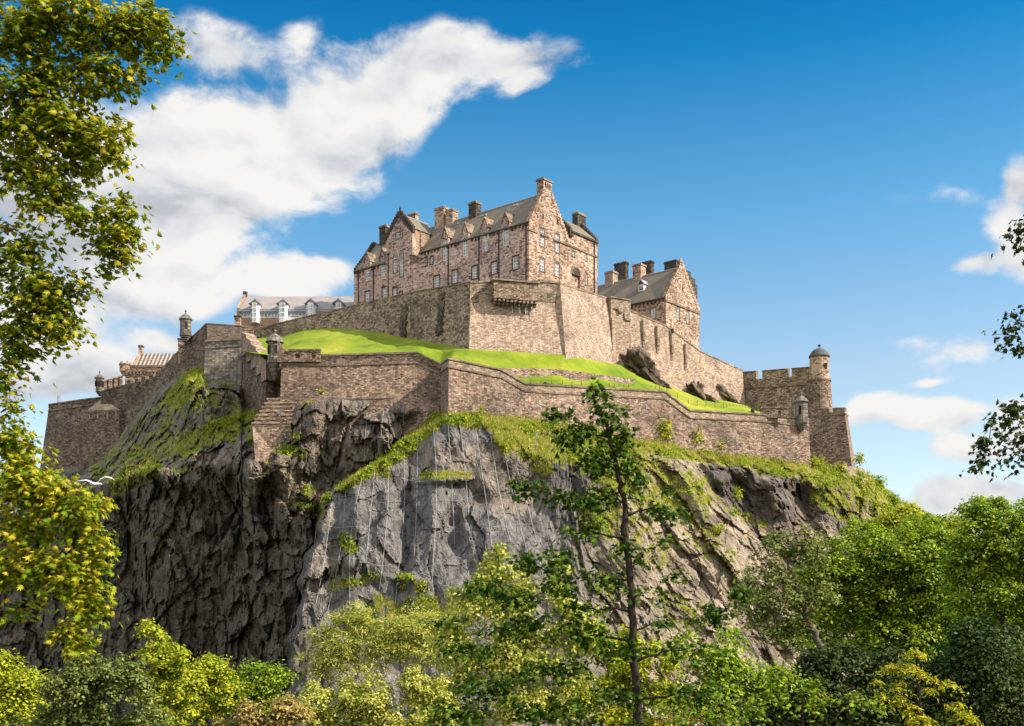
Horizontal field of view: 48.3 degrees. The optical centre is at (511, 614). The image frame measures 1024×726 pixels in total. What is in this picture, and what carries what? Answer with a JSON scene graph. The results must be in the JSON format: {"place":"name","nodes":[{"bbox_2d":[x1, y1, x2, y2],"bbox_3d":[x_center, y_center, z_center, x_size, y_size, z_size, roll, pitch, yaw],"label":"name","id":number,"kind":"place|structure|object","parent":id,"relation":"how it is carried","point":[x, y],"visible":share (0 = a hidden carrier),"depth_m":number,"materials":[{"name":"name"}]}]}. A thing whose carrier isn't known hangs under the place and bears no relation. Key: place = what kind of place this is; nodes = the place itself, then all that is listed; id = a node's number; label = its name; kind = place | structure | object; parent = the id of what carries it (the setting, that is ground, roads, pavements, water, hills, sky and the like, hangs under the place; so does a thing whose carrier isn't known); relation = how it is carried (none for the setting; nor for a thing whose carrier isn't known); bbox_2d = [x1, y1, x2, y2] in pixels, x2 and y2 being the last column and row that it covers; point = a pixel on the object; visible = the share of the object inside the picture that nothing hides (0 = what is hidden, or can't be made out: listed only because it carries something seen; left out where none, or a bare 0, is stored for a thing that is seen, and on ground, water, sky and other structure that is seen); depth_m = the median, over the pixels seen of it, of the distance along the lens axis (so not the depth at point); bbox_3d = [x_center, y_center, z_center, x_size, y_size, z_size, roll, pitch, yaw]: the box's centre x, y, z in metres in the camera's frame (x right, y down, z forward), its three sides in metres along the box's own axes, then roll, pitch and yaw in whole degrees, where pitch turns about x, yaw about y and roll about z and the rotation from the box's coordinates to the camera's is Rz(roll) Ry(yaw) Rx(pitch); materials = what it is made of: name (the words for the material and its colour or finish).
{"place":"outdoors","nodes":[
{"label":"outdoors","id":0,"kind":"place"},
{"bbox_2d":[119,345,173,383],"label":"tiled gatehouse","id":1,"kind":"object","parent":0,"point":[143,364],"visible":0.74,"depth_m":276.00,"materials":[{"name":"stone"}]},
{"bbox_2d":[278,371,280,385],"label":"courtyard","id":2,"kind":"structure","parent":0,"point":[279,378],"depth_m":290.55,"materials":[{"name":"stone"}]},
{"bbox_2d":[237,291,353,397],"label":"long range building","id":3,"kind":"structure","parent":2,"relation":"on","point":[257,312],"depth_m":300.00,"materials":[{"name":"beige brick"}]},
{"bbox_2d":[353,177,598,304],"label":"hospital building","id":4,"kind":"structure","parent":2,"relation":"on","point":[537,237],"depth_m":269.45,"materials":[{"name":"brown stone"}]},
{"bbox_2d":[392,253,397,273],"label":"window","id":5,"kind":"structure","parent":4,"relation":"in","point":[396,255],"depth_m":279.09,"materials":[{"name":"grey glass"}]},
{"bbox_2d":[399,251,403,277],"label":"window","id":6,"kind":"structure","parent":4,"relation":"in","point":[401,260],"depth_m":278.01,"materials":[{"name":"grey glass"}]},
{"bbox_2d":[433,274,439,287],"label":"window","id":7,"kind":"structure","parent":4,"relation":"in","point":[437,279],"depth_m":273.56,"materials":[{"name":"white glass"}]},
{"bbox_2d":[451,268,457,284],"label":"window","id":8,"kind":"structure","parent":4,"relation":"in","point":[455,273],"depth_m":269.72,"materials":[{"name":"white glass"}]},
{"bbox_2d":[471,264,477,279],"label":"window","id":9,"kind":"structure","parent":4,"relation":"in","point":[475,269],"depth_m":265.66,"materials":[{"name":"grey glass"}]},
{"bbox_2d":[490,260,497,275],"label":"window","id":10,"kind":"structure","parent":4,"relation":"in","point":[494,265],"depth_m":261.74,"materials":[{"name":"grey glass"}]},
{"bbox_2d":[503,225,507,245],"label":"window","id":11,"kind":"structure","parent":4,"relation":"in","point":[505,232],"depth_m":259.76,"materials":[{"name":"grey glass"}]},
{"bbox_2d":[511,254,518,270],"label":"window","id":12,"kind":"structure","parent":4,"relation":"in","point":[515,260],"depth_m":257.81,"materials":[{"name":"grey glass"}]},
{"bbox_2d":[539,225,545,247],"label":"window","id":13,"kind":"structure","parent":4,"relation":"in","point":[541,238],"depth_m":258.72,"materials":[{"name":"white glass"}]},
{"bbox_2d":[539,255,545,272],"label":"window","id":14,"kind":"structure","parent":4,"relation":"in","point":[541,261],"depth_m":258.75,"materials":[{"name":"white glass"}]},
{"bbox_2d":[554,231,559,253],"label":"window","id":15,"kind":"structure","parent":4,"relation":"in","point":[556,244],"depth_m":262.89,"materials":[{"name":"white glass"}]},
{"bbox_2d":[554,260,559,277],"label":"window","id":16,"kind":"structure","parent":4,"relation":"in","point":[556,266],"depth_m":262.89,"materials":[{"name":"white glass"}]},
{"bbox_2d":[598,258,699,348],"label":"gabled house","id":17,"kind":"structure","parent":2,"relation":"on","point":[667,297],"depth_m":294.93,"materials":[{"name":"brown stone"}]},
{"bbox_2d":[613,259,697,298],"bbox_3d":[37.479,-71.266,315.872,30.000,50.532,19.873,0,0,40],"label":"chimneys","id":18,"kind":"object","parent":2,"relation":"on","point":[621,269],"depth_m":312.04,"materials":[{"name":"stone"}]},
{"bbox_2d":[1,711,913,725],"bbox_3d":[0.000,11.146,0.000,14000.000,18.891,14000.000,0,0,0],"label":"ground","id":19,"kind":"structure","parent":0,"point":[191,724],"depth_m":212.76,"materials":[{"name":"green plant"}]},
{"bbox_2d":[0,648,60,725],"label":"broadleaf tree","id":20,"kind":"object","parent":19,"relation":"on","point":[16,685],"visible":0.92,"depth_m":74.37,"materials":[{"name":"yellow plant"}]},
{"bbox_2d":[0,422,128,663],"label":"sycamore tree","id":21,"kind":"object","parent":19,"relation":"on","point":[24,477],"visible":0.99,"depth_m":30.75,"materials":[{"name":"green plant"}]},
{"bbox_2d":[3,649,179,725],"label":"spreading bush","id":22,"kind":"object","parent":19,"relation":"on","point":[80,709],"visible":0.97,"depth_m":61.51,"materials":[{"name":"green plant"}]},
{"bbox_2d":[0,0,196,438],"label":"sycamore tree","id":23,"kind":"object","parent":19,"relation":"on","point":[49,307],"visible":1,"depth_m":24.82,"materials":[{"name":"green plant"}]},
{"bbox_2d":[130,618,213,725],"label":"tree","id":24,"kind":"object","parent":19,"relation":"on","point":[166,669],"visible":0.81,"depth_m":79.75,"materials":[{"name":"green plant"}]},
{"bbox_2d":[174,651,259,725],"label":"broadleaf tree","id":25,"kind":"object","parent":19,"relation":"on","point":[210,707],"visible":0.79,"depth_m":83.41,"materials":[{"name":"green plant"}]},
{"bbox_2d":[203,656,299,716],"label":"broadleaf tree","id":26,"kind":"object","parent":19,"relation":"on","point":[265,682],"visible":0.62,"depth_m":87.64,"materials":[{"name":"green plant"}]},
{"bbox_2d":[209,693,318,725],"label":"spreading bush","id":27,"kind":"object","parent":19,"relation":"on","point":[282,712],"visible":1,"depth_m":57.64,"materials":[{"name":"brown plant"}]},
{"bbox_2d":[282,665,458,725],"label":"broadleaf tree","id":28,"kind":"object","parent":19,"relation":"on","point":[364,705],"visible":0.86,"depth_m":63.58,"materials":[{"name":"green plant"}]},
{"bbox_2d":[291,599,470,703],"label":"feathery tree","id":29,"kind":"object","parent":19,"relation":"on","point":[415,627],"visible":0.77,"depth_m":81.64,"materials":[{"name":"green plant"}]},
{"bbox_2d":[402,541,615,725],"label":"birch tree","id":30,"kind":"object","parent":19,"relation":"on","point":[509,654],"visible":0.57,"depth_m":69.69,"materials":[{"name":"green plant"}]},
{"bbox_2d":[418,375,762,725],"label":"young maple tree","id":31,"kind":"object","parent":19,"relation":"on","point":[615,454],"visible":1,"depth_m":25.93,"materials":[{"name":"green plant"}]},
{"bbox_2d":[557,619,706,725],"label":"broadleaf tree","id":32,"kind":"object","parent":19,"relation":"on","point":[620,677],"visible":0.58,"depth_m":59.59,"materials":[{"name":"green plant"}]},
{"bbox_2d":[645,694,717,725],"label":"rowan tree","id":33,"kind":"object","parent":19,"relation":"on","point":[676,718],"visible":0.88,"depth_m":45.88,"materials":[{"name":"green plant"}]},
{"bbox_2d":[658,623,809,725],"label":"broadleaf tree","id":34,"kind":"object","parent":19,"relation":"on","point":[734,669],"visible":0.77,"depth_m":51.82,"materials":[{"name":"green plant"}]},
{"bbox_2d":[725,522,846,706],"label":"thin tree","id":35,"kind":"object","parent":19,"relation":"on","point":[806,601],"visible":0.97,"depth_m":94.55,"materials":[{"name":"green plant"}]},
{"bbox_2d":[726,661,887,725],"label":"broadleaf tree","id":36,"kind":"object","parent":19,"relation":"on","point":[812,691],"visible":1,"depth_m":33.94,"materials":[{"name":"green plant"}]},
{"bbox_2d":[755,550,943,718],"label":"broadleaf tree","id":37,"kind":"object","parent":19,"relation":"on","point":[822,635],"visible":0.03,"depth_m":123.86,"materials":[{"name":"green plant"}]},
{"bbox_2d":[840,515,882,555],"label":"broadleaf tree","id":38,"kind":"object","parent":19,"relation":"on","point":[863,527],"visible":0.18,"depth_m":199.74,"materials":[{"name":"green plant"}]},
{"bbox_2d":[729,607,1023,725],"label":"broadleaf tree","id":39,"kind":"object","parent":19,"relation":"on","point":[978,664],"visible":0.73,"depth_m":68.97,"materials":[{"name":"green plant"}]},
{"bbox_2d":[779,512,983,716],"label":"broadleaf tree","id":40,"kind":"object","parent":19,"relation":"on","point":[880,581],"visible":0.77,"depth_m":103.85,"materials":[{"name":"green plant"}]},
{"bbox_2d":[864,500,923,538],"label":"broadleaf tree","id":41,"kind":"object","parent":19,"relation":"on","point":[889,518],"visible":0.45,"depth_m":189.45,"materials":[{"name":"green plant"}]},
{"bbox_2d":[867,648,983,725],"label":"amber tree","id":42,"kind":"object","parent":19,"relation":"on","point":[920,717],"visible":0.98,"depth_m":35.94,"materials":[{"name":"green plant"}]},
{"bbox_2d":[899,510,958,539],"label":"broadleaf tree","id":43,"kind":"object","parent":19,"relation":"on","point":[918,517],"visible":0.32,"depth_m":179.05,"materials":[{"name":"green plant"}]},
{"bbox_2d":[942,512,975,594],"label":"broadleaf tree","id":44,"kind":"object","parent":19,"relation":"on","point":[950,525],"visible":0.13,"depth_m":169.50,"materials":[{"name":"green plant"}]},
{"bbox_2d":[932,492,1023,678],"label":"broadleaf tree","id":45,"kind":"object","parent":19,"relation":"on","point":[970,564],"visible":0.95,"depth_m":86.98,"materials":[{"name":"green plant"}]},
{"bbox_2d":[932,597,1023,694],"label":"broadleaf tree","id":46,"kind":"object","parent":19,"relation":"on","point":[943,650],"visible":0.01,"depth_m":95.69,"materials":[{"name":"green plant"}]},
{"bbox_2d":[959,215,1023,482],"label":"overhanging tree","id":47,"kind":"object","parent":19,"relation":"on","point":[981,443],"visible":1,"depth_m":16.97,"materials":[{"name":"green plant"}]},
{"bbox_2d":[243,328,759,412],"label":"grass slope","id":48,"kind":"structure","parent":0,"point":[333,341],"depth_m":224.41,"materials":[{"name":"green plant"}]},
{"bbox_2d":[241,326,253,334],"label":"pillar wall","id":49,"kind":"structure","parent":48,"relation":"on","point":[247,329],"depth_m":242.71,"materials":[{"name":"stone"}]},
{"bbox_2d":[254,281,473,371],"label":"curtain wall","id":50,"kind":"structure","parent":48,"relation":"on","point":[381,315],"depth_m":234.15,"materials":[{"name":"stone"}]},
{"bbox_2d":[399,305,407,337],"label":"stepped buttress","id":51,"kind":"structure","parent":50,"relation":"attached to","point":[403,322],"depth_m":234.95,"materials":[{"name":"stone"}]},
{"bbox_2d":[435,291,444,335],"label":"stepped buttress","id":52,"kind":"structure","parent":50,"relation":"attached to","point":[440,314],"depth_m":225.35,"materials":[{"name":"stone"}]},
{"bbox_2d":[468,280,562,354],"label":"bastion wall","id":53,"kind":"structure","parent":48,"relation":"on","point":[496,327],"depth_m":220.17,"materials":[{"name":"beige stone"}]},
{"bbox_2d":[489,278,539,313],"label":"corbelled battery","id":54,"kind":"object","parent":53,"relation":"on","point":[512,292],"visible":1,"depth_m":219.38,"materials":[{"name":"brown stone"}]},
{"bbox_2d":[502,368,635,383],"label":"terrace wall","id":55,"kind":"structure","parent":48,"relation":"on","point":[530,372],"depth_m":216.91,"materials":[{"name":"brown stone"}]},
{"bbox_2d":[556,283,613,363],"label":"bastion wall","id":56,"kind":"structure","parent":48,"relation":"on","point":[583,321],"depth_m":230.25,"materials":[{"name":"beige stone"}]},
{"bbox_2d":[532,380,662,389],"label":"railing","id":57,"kind":"object","parent":48,"relation":"on","point":[562,383],"visible":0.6,"depth_m":217.66,"materials":[{"name":"metal"}]},
{"bbox_2d":[607,296,631,368],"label":"buttress tower","id":58,"kind":"structure","parent":48,"relation":"on","point":[619,310],"depth_m":242.09,"materials":[{"name":"beige stone"}]},
{"bbox_2d":[620,345,671,388],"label":"rock outcrop","id":59,"kind":"object","parent":48,"relation":"on","point":[639,360],"visible":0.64,"depth_m":242.93,"materials":[{"name":"grey stone"}]},
{"bbox_2d":[630,310,744,404],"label":"curtain wall","id":60,"kind":"structure","parent":48,"relation":"on","point":[710,372],"depth_m":253.41,"materials":[{"name":"beige stone"}]},
{"bbox_2d":[641,320,644,346],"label":"wall buttress","id":61,"kind":"structure","parent":60,"relation":"attached to","point":[643,331],"depth_m":244.98,"materials":[{"name":"beige stone"}]},
{"bbox_2d":[655,326,658,352],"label":"wall buttress","id":62,"kind":"structure","parent":60,"relation":"attached to","point":[657,338],"depth_m":247.57,"materials":[{"name":"beige stone"}]},
{"bbox_2d":[670,333,673,359],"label":"wall buttress","id":63,"kind":"structure","parent":60,"relation":"attached to","point":[671,343],"depth_m":250.44,"materials":[{"name":"beige stone"}]},
{"bbox_2d":[684,343,687,369],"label":"wall buttress","id":64,"kind":"structure","parent":60,"relation":"attached to","point":[685,354],"depth_m":253.91,"materials":[{"name":"beige stone"}]},
{"bbox_2d":[686,380,705,399],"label":"rock outcrop","id":65,"kind":"object","parent":48,"relation":"on","point":[695,389],"visible":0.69,"depth_m":253.37,"materials":[{"name":"grey stone"}]},
{"bbox_2d":[716,384,739,403],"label":"rock outcrop","id":66,"kind":"object","parent":48,"relation":"on","point":[726,394],"visible":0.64,"depth_m":263.12,"materials":[{"name":"grey stone"}]},
{"bbox_2d":[743,375,808,416],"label":"battery wall","id":67,"kind":"structure","parent":48,"relation":"on","point":[772,392],"depth_m":265.71,"materials":[{"name":"stone"}]},
{"bbox_2d":[743,367,808,379],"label":"crenellated parapet","id":68,"kind":"structure","parent":67,"relation":"on","point":[783,372],"depth_m":265.54,"materials":[{"name":"stone"}]},
{"bbox_2d":[0,367,1023,725],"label":"castle rock","id":69,"kind":"object","parent":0,"point":[228,581],"visible":0.41,"depth_m":203.49,"materials":[{"name":"grey stone"}]},
{"bbox_2d":[40,397,100,470],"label":"rampart wall","id":70,"kind":"structure","parent":69,"relation":"on","point":[63,429],"depth_m":278.58,"materials":[{"name":"stone"}]},
{"bbox_2d":[78,410,123,469],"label":"bastion wall","id":71,"kind":"structure","parent":69,"relation":"on","point":[100,436],"depth_m":267.26,"materials":[{"name":"stone"}]},
{"bbox_2d":[88,400,119,409],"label":"roof","id":72,"kind":"structure","parent":71,"relation":"on","point":[97,406],"depth_m":270.07,"materials":[{"name":"beige stone"}]},
{"bbox_2d":[100,323,206,429],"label":"rampart wall","id":73,"kind":"structure","parent":69,"relation":"on","point":[132,401],"depth_m":259.64,"materials":[{"name":"stone"}]},
{"bbox_2d":[94,370,104,395],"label":"bartizan","id":74,"kind":"object","parent":73,"relation":"attached to","point":[99,381],"visible":1,"depth_m":271.27,"materials":[{"name":"grey stone"}]},
{"bbox_2d":[103,376,122,389],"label":"crenellated parapet","id":75,"kind":"structure","parent":73,"relation":"on","point":[113,382],"depth_m":274.31,"materials":[{"name":"stone"}]},
{"bbox_2d":[126,374,154,387],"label":"crenellated parapet","id":76,"kind":"structure","parent":73,"relation":"on","point":[142,380],"depth_m":262.98,"materials":[{"name":"stone"}]},
{"bbox_2d":[177,338,183,363],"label":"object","id":77,"kind":"object","parent":73,"relation":"on","point":[180,343],"visible":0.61,"depth_m":253.00,"materials":[{"name":"stone"}]},
{"bbox_2d":[179,309,192,343],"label":"bartizan","id":78,"kind":"object","parent":73,"relation":"on","point":[186,320],"visible":1,"depth_m":249.08,"materials":[{"name":"grey stone"}]},
{"bbox_2d":[204,338,242,385],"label":"bastion wall","id":79,"kind":"structure","parent":69,"relation":"on","point":[223,359],"depth_m":238.91,"materials":[{"name":"grey stone"}]},
{"bbox_2d":[206,323,241,339],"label":"parapet wall","id":80,"kind":"structure","parent":79,"relation":"on","point":[220,331],"depth_m":244.78,"materials":[{"name":"beige stone"}]},
{"bbox_2d":[242,355,277,412],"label":"rampart wall","id":81,"kind":"structure","parent":69,"relation":"on","point":[257,393],"depth_m":227.74,"materials":[{"name":"stone"}]},
{"bbox_2d":[241,332,276,382],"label":"stepped parapet","id":82,"kind":"structure","parent":81,"relation":"on","point":[250,343],"depth_m":227.69,"materials":[{"name":"beige stone"}]},
{"bbox_2d":[266,328,283,379],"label":"bartizan","id":83,"kind":"object","parent":81,"relation":"on","point":[272,362],"visible":0.94,"depth_m":210.44,"materials":[{"name":"grey stone"}]},
{"bbox_2d":[252,398,295,461],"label":"stepped footing","id":84,"kind":"object","parent":69,"relation":"on","point":[269,428],"visible":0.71,"depth_m":204.10,"materials":[{"name":"brown stone"}]},
{"bbox_2d":[334,530,350,544],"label":"shrub","id":85,"kind":"object","parent":69,"relation":"on","point":[343,536],"visible":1,"depth_m":181.90,"materials":[{"name":"green plant"}]},
{"bbox_2d":[280,352,440,436],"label":"rampart wall","id":86,"kind":"structure","parent":69,"relation":"on","point":[409,381],"depth_m":208.13,"materials":[{"name":"brown stone"}]},
{"bbox_2d":[277,340,321,362],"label":"embrasured parapet","id":87,"kind":"structure","parent":86,"relation":"on","point":[284,355],"depth_m":209.00,"materials":[{"name":"brown stone"}]},
{"bbox_2d":[335,397,395,427],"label":"terrace wall","id":88,"kind":"structure","parent":69,"relation":"on","point":[377,405],"depth_m":205.92,"materials":[{"name":"brown stone"}]},
{"bbox_2d":[286,410,536,650],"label":"rockfall netting","id":89,"kind":"object","parent":69,"relation":"on","point":[403,520],"visible":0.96,"depth_m":186.31,"materials":[{"name":"grey metal"}]},
{"bbox_2d":[413,579,430,593],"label":"shrub","id":90,"kind":"object","parent":69,"relation":"on","point":[421,588],"visible":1,"depth_m":177.26,"materials":[{"name":"green plant"}]},
{"bbox_2d":[90,364,953,659],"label":"grass tufts","id":91,"kind":"object","parent":69,"relation":"on","point":[727,456],"visible":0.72,"depth_m":205.33,"materials":[{"name":"green plant"}]},
{"bbox_2d":[440,357,810,468],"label":"rampart wall","id":92,"kind":"structure","parent":69,"relation":"on","point":[467,386],"depth_m":217.70,"materials":[{"name":"brown stone"}]},
{"bbox_2d":[760,406,788,417],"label":"embrasured parapet","id":93,"kind":"structure","parent":92,"relation":"on","point":[773,411],"depth_m":230.43,"materials":[{"name":"brown stone"}]},
{"bbox_2d":[794,391,808,431],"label":"bartizan","id":94,"kind":"object","parent":92,"relation":"attached to","point":[801,402],"visible":1,"depth_m":232.07,"materials":[{"name":"grey stone"}]},
{"bbox_2d":[656,414,674,443],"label":"shrub","id":95,"kind":"object","parent":69,"relation":"on","point":[664,430],"visible":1,"depth_m":218.98,"materials":[{"name":"green plant"}]},
{"bbox_2d":[688,426,708,445],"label":"shrub","id":96,"kind":"object","parent":69,"relation":"on","point":[697,438],"visible":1,"depth_m":222.28,"materials":[{"name":"green plant"}]},
{"bbox_2d":[709,523,725,535],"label":"shrub","id":97,"kind":"object","parent":69,"relation":"on","point":[718,529],"visible":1,"depth_m":203.66,"materials":[{"name":"green plant"}]},
{"bbox_2d":[810,452,825,467],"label":"shrub","id":98,"kind":"object","parent":69,"relation":"on","point":[814,463],"visible":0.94,"depth_m":233.40,"materials":[{"name":"green plant"}]},
{"bbox_2d":[807,344,832,414],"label":"round tower","id":99,"kind":"structure","parent":69,"relation":"on","point":[819,392],"depth_m":256.44,"materials":[{"name":"brown stone"}]},
{"bbox_2d":[808,412,855,466],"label":"bastion wall","id":100,"kind":"structure","parent":69,"relation":"on","point":[830,437],"depth_m":243.15,"materials":[{"name":"brown stone"}]},
{"bbox_2d":[814,408,830,412],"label":"crenellated parapet","id":101,"kind":"structure","parent":100,"relation":"on","point":[821,410],"depth_m":244.97,"materials":[{"name":"brown stone"}]},
{"bbox_2d":[852,452,866,466],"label":"shrub","id":102,"kind":"object","parent":69,"relation":"on","point":[859,458],"visible":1,"depth_m":237.15,"materials":[{"name":"green plant"}]},
{"bbox_2d":[888,490,902,506],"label":"shrub","id":103,"kind":"object","parent":69,"relation":"on","point":[894,497],"visible":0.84,"depth_m":244.63,"materials":[{"name":"green plant"}]},
{"bbox_2d":[0,0,1023,548],"label":"sky","id":104,"kind":"structure","parent":0,"point":[845,177],"materials":[{"name":"blue"}]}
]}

